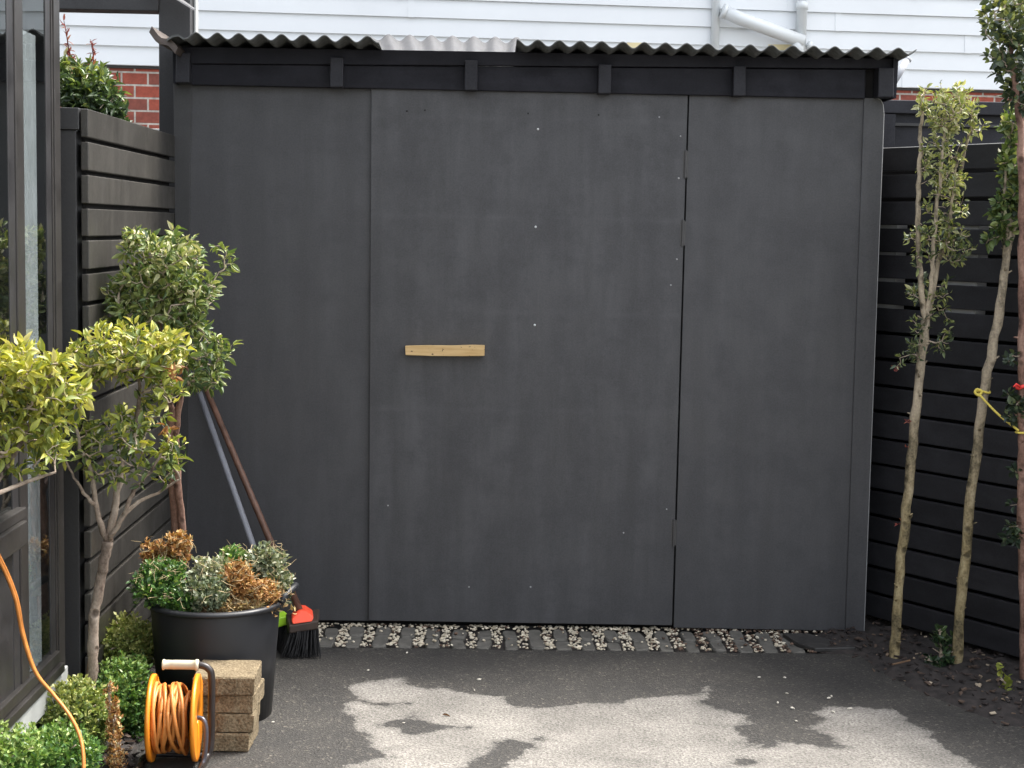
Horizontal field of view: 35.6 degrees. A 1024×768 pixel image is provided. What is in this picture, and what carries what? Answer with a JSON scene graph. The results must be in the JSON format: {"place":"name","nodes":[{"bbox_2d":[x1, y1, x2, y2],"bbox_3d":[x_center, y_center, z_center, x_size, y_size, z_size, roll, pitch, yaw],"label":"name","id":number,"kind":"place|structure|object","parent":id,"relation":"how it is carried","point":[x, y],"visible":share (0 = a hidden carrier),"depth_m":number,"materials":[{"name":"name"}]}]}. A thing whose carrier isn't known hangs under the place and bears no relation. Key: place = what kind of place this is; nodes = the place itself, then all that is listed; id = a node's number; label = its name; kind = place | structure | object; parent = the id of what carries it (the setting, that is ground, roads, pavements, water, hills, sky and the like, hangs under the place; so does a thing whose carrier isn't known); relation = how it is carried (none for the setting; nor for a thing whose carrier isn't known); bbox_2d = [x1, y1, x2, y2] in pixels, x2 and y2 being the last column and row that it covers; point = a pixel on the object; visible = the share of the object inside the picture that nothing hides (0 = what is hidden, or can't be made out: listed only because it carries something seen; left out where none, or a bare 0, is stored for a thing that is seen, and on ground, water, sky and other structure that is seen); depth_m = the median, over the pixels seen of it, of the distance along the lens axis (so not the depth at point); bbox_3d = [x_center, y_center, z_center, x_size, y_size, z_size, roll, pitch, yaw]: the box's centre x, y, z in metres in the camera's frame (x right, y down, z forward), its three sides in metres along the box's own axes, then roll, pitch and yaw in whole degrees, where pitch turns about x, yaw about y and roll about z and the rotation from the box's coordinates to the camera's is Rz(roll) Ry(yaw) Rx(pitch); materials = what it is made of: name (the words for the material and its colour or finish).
{"place":"outdoors","nodes":[
{"label":"outdoors","id":0,"kind":"place"},
{"bbox_2d":[99,657,154,767],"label":"soil bed","id":1,"kind":"object","parent":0,"point":[128,757],"visible":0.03,"depth_m":4.72,"materials":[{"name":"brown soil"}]},
{"bbox_2d":[0,719,52,767],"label":"box bush","id":2,"kind":"object","parent":1,"relation":"on","point":[26,749],"visible":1,"depth_m":4.04,"materials":[{"name":"green plant"}]},
{"bbox_2d":[0,331,95,494],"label":"clipped tree","id":3,"kind":"object","parent":1,"relation":"on","point":[37,435],"visible":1,"depth_m":4.02,"materials":[{"name":"green plant"}]},
{"bbox_2d":[36,717,106,767],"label":"box bush","id":4,"kind":"object","parent":1,"relation":"on","point":[62,745],"visible":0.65,"depth_m":4.26,"materials":[{"name":"green plant"}]},
{"bbox_2d":[38,673,121,753],"bbox_3d":[-1.252,0.962,4.594,0.240,0.264,0.268,4,6,27],"label":"box bush","id":5,"kind":"object","parent":1,"relation":"on","point":[83,702],"visible":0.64,"depth_m":4.55,"materials":[{"name":"green plant"}]},
{"bbox_2d":[103,680,129,767],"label":"dead sprig","id":6,"kind":"object","parent":1,"relation":"on","point":[114,758],"visible":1,"depth_m":4.48,"materials":[{"name":"brown plant"}]},
{"bbox_2d":[95,649,154,741],"bbox_3d":[-1.192,0.955,4.889,0.229,0.291,0.304,1,6,-1],"label":"box bush","id":7,"kind":"object","parent":1,"relation":"on","point":[129,677],"visible":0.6,"depth_m":4.84,"materials":[{"name":"green plant"}]},
{"bbox_2d":[101,610,154,677],"bbox_3d":[-1.246,0.882,5.143,0.219,0.315,0.291,1,6,-1],"label":"box bush","id":8,"kind":"object","parent":1,"relation":"on","point":[129,632],"visible":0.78,"depth_m":5.09,"materials":[{"name":"green plant"}]},
{"bbox_2d":[60,315,202,688],"bbox_3d":[-1.123,0.429,4.661,0.427,1.268,0.357,1,6,-1],"label":"clipped tree","id":9,"kind":"object","parent":1,"relation":"on","point":[154,350],"visible":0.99,"depth_m":4.61,"materials":[{"name":"green plant"}]},
{"bbox_2d":[318,620,822,652],"bbox_3d":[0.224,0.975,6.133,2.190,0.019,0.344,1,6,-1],"label":"gravel","id":10,"kind":"structure","parent":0,"point":[656,646],"depth_m":6.16,"materials":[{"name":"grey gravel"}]},
{"bbox_2d":[320,637,334,647],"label":"cobblestone","id":11,"kind":"object","parent":10,"relation":"on","point":[326,642],"visible":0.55,"depth_m":6.00,"materials":[{"name":"grey stone"}]},
{"bbox_2d":[324,628,338,638],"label":"cobblestone","id":12,"kind":"object","parent":10,"relation":"on","point":[331,632],"visible":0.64,"depth_m":6.16,"materials":[{"name":"grey stone"}]},
{"bbox_2d":[345,636,361,647],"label":"cobblestone","id":13,"kind":"object","parent":10,"relation":"on","point":[356,643],"visible":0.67,"depth_m":6.00,"materials":[{"name":"grey stone"}]},
{"bbox_2d":[349,627,364,639],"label":"cobblestone","id":14,"kind":"object","parent":10,"relation":"on","point":[356,631],"visible":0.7,"depth_m":6.16,"materials":[{"name":"grey stone"}]},
{"bbox_2d":[371,636,388,647],"bbox_3d":[-0.499,1.000,6.035,0.058,0.060,0.141,0,7,1],"label":"cobblestone","id":15,"kind":"object","parent":10,"relation":"on","point":[379,641],"visible":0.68,"depth_m":6.01,"materials":[{"name":"grey stone"}]},
{"bbox_2d":[375,627,390,639],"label":"cobblestone","id":16,"kind":"object","parent":10,"relation":"on","point":[386,631],"visible":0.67,"depth_m":6.16,"materials":[{"name":"grey stone"}]},
{"bbox_2d":[397,638,412,647],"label":"cobblestone","id":17,"kind":"object","parent":10,"relation":"on","point":[405,642],"visible":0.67,"depth_m":6.02,"materials":[{"name":"grey stone"}]},
{"bbox_2d":[400,627,415,638],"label":"cobblestone","id":18,"kind":"object","parent":10,"relation":"on","point":[406,632],"visible":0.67,"depth_m":6.16,"materials":[{"name":"grey stone"}]},
{"bbox_2d":[424,639,439,647],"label":"cobblestone","id":19,"kind":"object","parent":10,"relation":"on","point":[432,644],"visible":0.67,"depth_m":6.01,"materials":[{"name":"grey stone"}]},
{"bbox_2d":[425,628,439,639],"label":"cobblestone","id":20,"kind":"object","parent":10,"relation":"on","point":[429,633],"visible":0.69,"depth_m":6.14,"materials":[{"name":"grey stone"}]},
{"bbox_2d":[450,640,465,648],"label":"cobblestone","id":21,"kind":"object","parent":10,"relation":"on","point":[458,644],"visible":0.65,"depth_m":6.01,"materials":[{"name":"grey stone"}]},
{"bbox_2d":[451,629,467,640],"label":"cobblestone","id":22,"kind":"object","parent":10,"relation":"on","point":[460,636],"visible":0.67,"depth_m":6.14,"materials":[{"name":"grey stone"}]},
{"bbox_2d":[476,639,491,649],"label":"cobblestone","id":23,"kind":"object","parent":10,"relation":"on","point":[486,644],"visible":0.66,"depth_m":6.01,"materials":[{"name":"grey stone"}]},
{"bbox_2d":[477,630,492,640],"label":"cobblestone","id":24,"kind":"object","parent":10,"relation":"on","point":[484,634],"visible":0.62,"depth_m":6.16,"materials":[{"name":"grey stone"}]},
{"bbox_2d":[502,631,517,640],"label":"cobblestone","id":25,"kind":"object","parent":10,"relation":"on","point":[506,635],"visible":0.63,"depth_m":6.17,"materials":[{"name":"grey stone"}]},
{"bbox_2d":[505,639,517,649],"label":"cobblestone","id":26,"kind":"object","parent":10,"relation":"on","point":[509,643],"visible":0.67,"depth_m":6.03,"materials":[{"name":"grey stone"}]},
{"bbox_2d":[527,630,540,641],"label":"cobblestone","id":27,"kind":"object","parent":10,"relation":"on","point":[534,634],"visible":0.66,"depth_m":6.19,"materials":[{"name":"grey stone"}]},
{"bbox_2d":[528,639,545,649],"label":"cobblestone","id":28,"kind":"object","parent":10,"relation":"on","point":[535,644],"visible":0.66,"depth_m":6.02,"materials":[{"name":"grey stone"}]},
{"bbox_2d":[553,629,567,641],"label":"cobblestone","id":29,"kind":"object","parent":10,"relation":"on","point":[559,635],"visible":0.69,"depth_m":6.17,"materials":[{"name":"grey stone"}]},
{"bbox_2d":[555,641,571,650],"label":"cobblestone","id":30,"kind":"object","parent":10,"relation":"on","point":[562,646],"visible":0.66,"depth_m":6.02,"materials":[{"name":"grey stone"}]},
{"bbox_2d":[578,631,593,642],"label":"cobblestone","id":31,"kind":"object","parent":10,"relation":"on","point":[585,635],"visible":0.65,"depth_m":6.18,"materials":[{"name":"grey stone"}]},
{"bbox_2d":[579,641,595,650],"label":"cobblestone","id":32,"kind":"object","parent":10,"relation":"on","point":[591,647],"visible":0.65,"depth_m":6.02,"materials":[{"name":"grey stone"}]},
{"bbox_2d":[602,630,620,642],"bbox_3d":[0.385,1.005,6.202,0.058,0.060,0.150,0,7,-7],"label":"cobblestone","id":33,"kind":"object","parent":10,"relation":"on","point":[610,635],"visible":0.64,"depth_m":6.18,"materials":[{"name":"grey stone"}]},
{"bbox_2d":[607,643,621,650],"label":"cobblestone","id":34,"kind":"object","parent":10,"relation":"on","point":[613,647],"visible":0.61,"depth_m":6.01,"materials":[{"name":"grey stone"}]},
{"bbox_2d":[627,632,646,642],"bbox_3d":[0.481,1.009,6.198,0.061,0.060,0.136,2,6,-10],"label":"cobblestone","id":35,"kind":"object","parent":10,"relation":"on","point":[635,636],"visible":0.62,"depth_m":6.18,"materials":[{"name":"grey stone"}]},
{"bbox_2d":[633,641,648,650],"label":"cobblestone","id":36,"kind":"object","parent":10,"relation":"on","point":[639,646],"visible":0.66,"depth_m":6.02,"materials":[{"name":"grey stone"}]},
{"bbox_2d":[653,631,668,640],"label":"cobblestone","id":37,"kind":"object","parent":10,"relation":"on","point":[658,635],"visible":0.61,"depth_m":6.20,"materials":[{"name":"grey stone"}]},
{"bbox_2d":[658,640,673,651],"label":"cobblestone","id":38,"kind":"object","parent":10,"relation":"on","point":[662,645],"visible":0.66,"depth_m":6.04,"materials":[{"name":"grey stone"}]},
{"bbox_2d":[679,631,695,643],"bbox_3d":[0.682,1.007,6.199,0.053,0.060,0.148,4,4,-2],"label":"cobblestone","id":39,"kind":"object","parent":10,"relation":"on","point":[687,636],"visible":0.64,"depth_m":6.17,"materials":[{"name":"grey stone"}]},
{"bbox_2d":[683,641,699,652],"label":"cobblestone","id":40,"kind":"object","parent":10,"relation":"on","point":[690,646],"visible":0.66,"depth_m":6.04,"materials":[{"name":"grey stone"}]},
{"bbox_2d":[701,632,721,641],"bbox_3d":[0.776,1.008,6.204,0.059,0.060,0.144,1,5,-7],"label":"cobblestone","id":41,"kind":"object","parent":10,"relation":"on","point":[709,637],"visible":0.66,"depth_m":6.17,"materials":[{"name":"grey stone"}]},
{"bbox_2d":[709,641,725,652],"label":"cobblestone","id":42,"kind":"object","parent":10,"relation":"on","point":[715,646],"visible":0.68,"depth_m":6.03,"materials":[{"name":"grey stone"}]},
{"bbox_2d":[729,630,744,642],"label":"cobblestone","id":43,"kind":"object","parent":10,"relation":"on","point":[735,635],"visible":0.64,"depth_m":6.20,"materials":[{"name":"grey stone"}]},
{"bbox_2d":[733,641,753,652],"bbox_3d":[0.879,1.026,6.061,0.061,0.060,0.140,2,8,-4],"label":"cobblestone","id":44,"kind":"object","parent":10,"relation":"on","point":[746,649],"visible":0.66,"depth_m":6.03,"materials":[{"name":"grey stone"}]},
{"bbox_2d":[754,632,773,644],"bbox_3d":[0.982,1.014,6.211,0.061,0.060,0.145,-3,8,-1],"label":"cobblestone","id":45,"kind":"object","parent":10,"relation":"on","point":[764,635],"visible":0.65,"depth_m":6.20,"materials":[{"name":"grey stone"}]},
{"bbox_2d":[759,642,777,652],"bbox_3d":[0.973,1.028,6.059,0.057,0.060,0.146,4,7,-3],"label":"cobblestone","id":46,"kind":"object","parent":10,"relation":"on","point":[768,647],"visible":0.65,"depth_m":6.04,"materials":[{"name":"grey stone"}]},
{"bbox_2d":[778,634,790,644],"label":"cobblestone","id":47,"kind":"object","parent":10,"relation":"on","point":[785,640],"visible":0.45,"depth_m":6.17,"materials":[{"name":"grey stone"}]},
{"bbox_2d":[786,644,805,652],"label":"cobblestone","id":48,"kind":"object","parent":10,"relation":"on","point":[794,649],"visible":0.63,"depth_m":6.03,"materials":[{"name":"grey stone"}]},
{"bbox_2d":[783,633,855,651],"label":"paving slab","id":49,"kind":"structure","parent":10,"relation":"on","point":[810,642],"depth_m":6.07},
{"bbox_2d":[129,648,1023,767],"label":"driveway","id":50,"kind":"structure","parent":0,"point":[338,708],"depth_m":5.17,"materials":[{"name":"grey asphalt"}]},
{"bbox_2d":[100,220,241,579],"bbox_3d":[-1.101,0.275,5.109,0.412,1.593,0.457,5,7,37],"label":"clipped tree","id":51,"kind":"object","parent":50,"relation":"on","point":[177,297],"visible":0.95,"depth_m":4.97,"materials":[{"name":"green plant"}]},
{"bbox_2d":[134,659,215,767],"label":"cable reel","id":52,"kind":"object","parent":50,"relation":"on","point":[174,715],"visible":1,"depth_m":4.56,"materials":[{"name":"orange plastic"}]},
{"bbox_2d":[145,582,298,721],"bbox_3d":[-0.949,0.847,5.110,0.520,0.420,0.442,1,6,-1],"label":"tub","id":53,"kind":"object","parent":50,"relation":"on","point":[251,634],"visible":0.5,"depth_m":4.94,"materials":[{"name":"black plastic"}]},
{"bbox_2d":[197,592,233,612],"bbox_3d":[-0.947,0.695,5.095,0.356,0.080,0.354,1,6,-1],"label":"clippings heap","id":54,"kind":"object","parent":53,"relation":"in","point":[204,609],"visible":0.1,"depth_m":4.97,"materials":[{"name":"plant"}]},
{"bbox_2d":[126,549,190,609],"bbox_3d":[-1.115,0.618,5.023,0.204,0.207,0.240,5,7,38],"label":"clipping bunch","id":55,"kind":"object","parent":54,"relation":"on","point":[153,576],"visible":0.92,"depth_m":4.99,"materials":[{"name":"plant"}]},
{"bbox_2d":[131,529,195,563],"bbox_3d":[-1.134,0.587,5.187,0.211,0.235,0.134,0,6,-11],"label":"clipping bunch","id":56,"kind":"object","parent":54,"relation":"on","point":[177,544],"visible":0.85,"depth_m":5.17,"materials":[{"name":"plant"}]},
{"bbox_2d":[148,570,203,611],"bbox_3d":[-1.032,0.663,4.970,0.204,0.148,0.153,2,6,15],"label":"clipping bunch","id":57,"kind":"object","parent":54,"relation":"on","point":[173,599],"visible":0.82,"depth_m":4.94,"materials":[{"name":"plant"}]},
{"bbox_2d":[181,553,230,580],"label":"clipping bunch","id":58,"kind":"object","parent":54,"relation":"on","point":[209,566],"visible":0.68,"depth_m":5.04,"materials":[{"name":"plant"}]},
{"bbox_2d":[179,569,236,612],"bbox_3d":[-0.943,0.652,4.957,0.184,0.158,0.176,1,6,-1],"label":"clipping bunch","id":59,"kind":"object","parent":54,"relation":"on","point":[210,589],"visible":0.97,"depth_m":4.94,"materials":[{"name":"plant"}]},
{"bbox_2d":[212,539,252,581],"bbox_3d":[-0.910,0.603,5.169,0.145,0.214,0.144,1,6,-1],"label":"clipping bunch","id":60,"kind":"object","parent":54,"relation":"on","point":[232,551],"visible":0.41,"depth_m":5.15,"materials":[{"name":"plant"}]},
{"bbox_2d":[184,580,296,613],"bbox_3d":[-0.854,0.689,5.015,0.377,0.128,0.164,-2,6,-29],"label":"clipping bunch","id":61,"kind":"object","parent":54,"relation":"on","point":[234,605],"visible":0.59,"depth_m":4.97,"materials":[{"name":"plant"}]},
{"bbox_2d":[206,556,284,616],"bbox_3d":[-0.837,0.636,5.030,0.239,0.204,0.186,1,6,-1],"label":"clipping bunch","id":62,"kind":"object","parent":54,"relation":"on","point":[243,577],"visible":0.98,"depth_m":5.00,"materials":[{"name":"plant"}]},
{"bbox_2d":[238,540,295,603],"bbox_3d":[-0.787,0.608,5.147,0.193,0.218,0.219,1,6,-1],"label":"clipping bunch","id":63,"kind":"object","parent":54,"relation":"on","point":[271,560],"visible":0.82,"depth_m":5.11,"materials":[{"name":"plant"}]},
{"bbox_2d":[189,716,258,751],"bbox_3d":[-0.873,1.057,4.834,0.186,0.058,0.196,1,6,0],"label":"paver","id":64,"kind":"object","parent":50,"relation":"on","point":[234,742],"visible":0.35,"depth_m":4.74,"materials":[{"name":"concrete"}]},
{"bbox_2d":[203,702,259,732],"bbox_3d":[-0.864,1.000,4.830,0.186,0.058,0.196,1,6,-3],"label":"paver","id":65,"kind":"object","parent":64,"relation":"on","point":[234,723],"visible":0.44,"depth_m":4.74,"materials":[{"name":"concrete"}]},
{"bbox_2d":[203,678,263,713],"bbox_3d":[-0.858,0.942,4.831,0.186,0.058,0.196,1,6,2],"label":"paver","id":66,"kind":"object","parent":65,"relation":"on","point":[246,704],"visible":0.49,"depth_m":4.74,"materials":[{"name":"concrete"}]},
{"bbox_2d":[192,660,261,695],"bbox_3d":[-0.858,0.886,4.814,0.186,0.058,0.196,1,6,-2],"label":"paver","id":67,"kind":"object","parent":66,"relation":"on","point":[237,677],"visible":0.73,"depth_m":4.74,"materials":[{"name":"concrete"}]},
{"bbox_2d":[197,391,286,650],"bbox_3d":[-1.004,0.504,6.016,0.127,0.922,0.514,-4,7,-41],"label":"broom","id":68,"kind":"object","parent":50,"relation":"on","point":[282,625],"visible":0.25,"depth_m":6.01,"materials":[{"name":"grey metal"}]},
{"bbox_2d":[203,387,320,658],"bbox_3d":[-0.921,0.471,5.968,0.204,1.000,0.676,-4,7,-41],"label":"broom","id":69,"kind":"object","parent":50,"relation":"on","point":[300,635],"visible":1,"depth_m":5.83,"materials":[{"name":"brown wood"}]},
{"bbox_2d":[812,615,1023,727],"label":"soil bed","id":70,"kind":"object","parent":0,"point":[914,680],"visible":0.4,"depth_m":5.73,"materials":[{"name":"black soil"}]},
{"bbox_2d":[892,660,910,664],"bbox_3d":[1.410,1.009,5.777,0.085,0.012,0.007,-2,6,-29],"label":"stick","id":71,"kind":"object","parent":70,"relation":"on","point":[901,662],"visible":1,"depth_m":5.77,"materials":[{"name":"brown wood"}]},
{"bbox_2d":[920,623,954,666],"bbox_3d":[1.548,0.992,5.804,0.140,0.239,0.177,3,6,17],"label":"seedling","id":72,"kind":"object","parent":70,"relation":"on","point":[944,658],"visible":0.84,"depth_m":5.81,"materials":[{"name":"green plant"}]},
{"bbox_2d":[889,79,991,658],"bbox_3d":[1.534,-0.025,5.789,0.329,2.142,0.207,1,6,-1],"label":"bare trunked tree","id":73,"kind":"object","parent":70,"relation":"on","point":[947,228],"visible":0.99,"depth_m":5.75,"materials":[{"name":"green plant"}]},
{"bbox_2d":[865,143,1019,657],"bbox_3d":[2.320,0.154,5.149,0.102,1.909,3.399,-3,7,-34],"label":"slat fence","id":74,"kind":"object","parent":70,"relation":"on","point":[952,382],"visible":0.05,"depth_m":6.07,"materials":[{"name":"paint"}]},
{"bbox_2d":[951,103,1021,663],"bbox_3d":[1.777,0.025,5.723,0.314,2.068,0.194,1,6,-1],"label":"bare trunked tree","id":75,"kind":"object","parent":70,"relation":"on","point":[1003,212],"visible":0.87,"depth_m":5.69,"materials":[{"name":"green plant"}]},
{"bbox_2d":[974,388,1023,433],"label":"rope","id":76,"kind":"object","parent":75,"relation":"attached to","point":[977,391],"visible":0.95,"depth_m":5.66,"materials":[{"name":"yellow fabric"}]},
{"bbox_2d":[974,0,1023,679],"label":"bare trunked tree","id":77,"kind":"object","parent":70,"relation":"on","point":[1011,62],"visible":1,"depth_m":5.46,"materials":[{"name":"green plant"}]},
{"bbox_2d":[1013,383,1023,389],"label":"plant tie","id":78,"kind":"object","parent":77,"relation":"attached to","point":[1017,386],"visible":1,"depth_m":5.50,"materials":[{"name":"red plastic"}]},
{"bbox_2d":[996,662,1012,690],"bbox_3d":[1.730,1.052,5.519,0.101,0.153,0.109,1,6,-1],"label":"seedling","id":79,"kind":"object","parent":70,"relation":"on","point":[1007,681],"visible":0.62,"depth_m":5.52,"materials":[{"name":"green plant"}]},
{"label":"ground","id":80,"kind":"structure","parent":0,"visible":0},
{"bbox_2d":[0,0,67,740],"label":"glazed house wall","id":81,"kind":"structure","parent":80,"relation":"on","point":[32,534],"depth_m":4.43,"materials":[{"name":"glass"}]},
{"bbox_2d":[0,555,85,767],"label":"extension cord","id":82,"kind":"object","parent":81,"relation":"hanging from","point":[5,571],"visible":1,"depth_m":4.10,"materials":[{"name":"orange plastic"}]},
{"bbox_2d":[60,14,131,121],"bbox_3d":[-1.478,-0.433,5.545,0.324,1.685,0.367,1,6,-1],"label":"red tipped shrub","id":83,"kind":"object","parent":80,"relation":"on","point":[82,86],"visible":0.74,"depth_m":5.43,"materials":[{"name":"green plant"}]},
{"bbox_2d":[60,107,175,686],"bbox_3d":[-1.020,0.302,3.037,0.748,1.898,6.309,0,6,-12],"label":"slat fence","id":84,"kind":"object","parent":80,"relation":"on","point":[117,175],"visible":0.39,"depth_m":4.98,"materials":[{"name":"paint"}]},
{"bbox_2d":[59,0,197,363],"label":"pergola","id":85,"kind":"object","parent":80,"relation":"on","point":[179,17],"visible":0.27,"depth_m":6.37,"materials":[{"name":"paint"}]},
{"bbox_2d":[149,27,916,633],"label":"shed","id":86,"kind":"structure","parent":80,"relation":"on","point":[541,333],"depth_m":6.15,"materials":[{"name":"grey paint"}]},
{"bbox_2d":[369,89,688,624],"bbox_3d":[0.054,-0.086,6.142,1.212,2.062,0.064,1,6,-1],"label":"door","id":87,"kind":"structure","parent":86,"relation":"in","point":[526,248],"depth_m":6.15,"materials":[{"name":"grey paint"}]},
{"bbox_2d":[897,57,911,82],"bbox_3d":[1.757,-1.413,7.204,0.124,0.143,0.039,-3,7,-36],"label":"gutter pipe","id":88,"kind":"object","parent":86,"relation":"attached to","point":[905,62],"visible":0.62,"depth_m":7.20,"materials":[{"name":"grey plastic"}]},
{"bbox_2d":[59,0,1023,128],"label":"neighbour house","id":89,"kind":"structure","parent":80,"relation":"on","point":[953,26],"depth_m":11.07,"materials":[{"name":"white paint"}]},
{"bbox_2d":[883,100,1017,147],"bbox_3d":[2.846,-0.136,7.014,3.050,2.147,0.090,1,6,-1],"label":"boundary fence","id":90,"kind":"object","parent":80,"relation":"on","point":[901,123],"visible":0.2,"depth_m":6.88,"materials":[{"name":"grey paint"}]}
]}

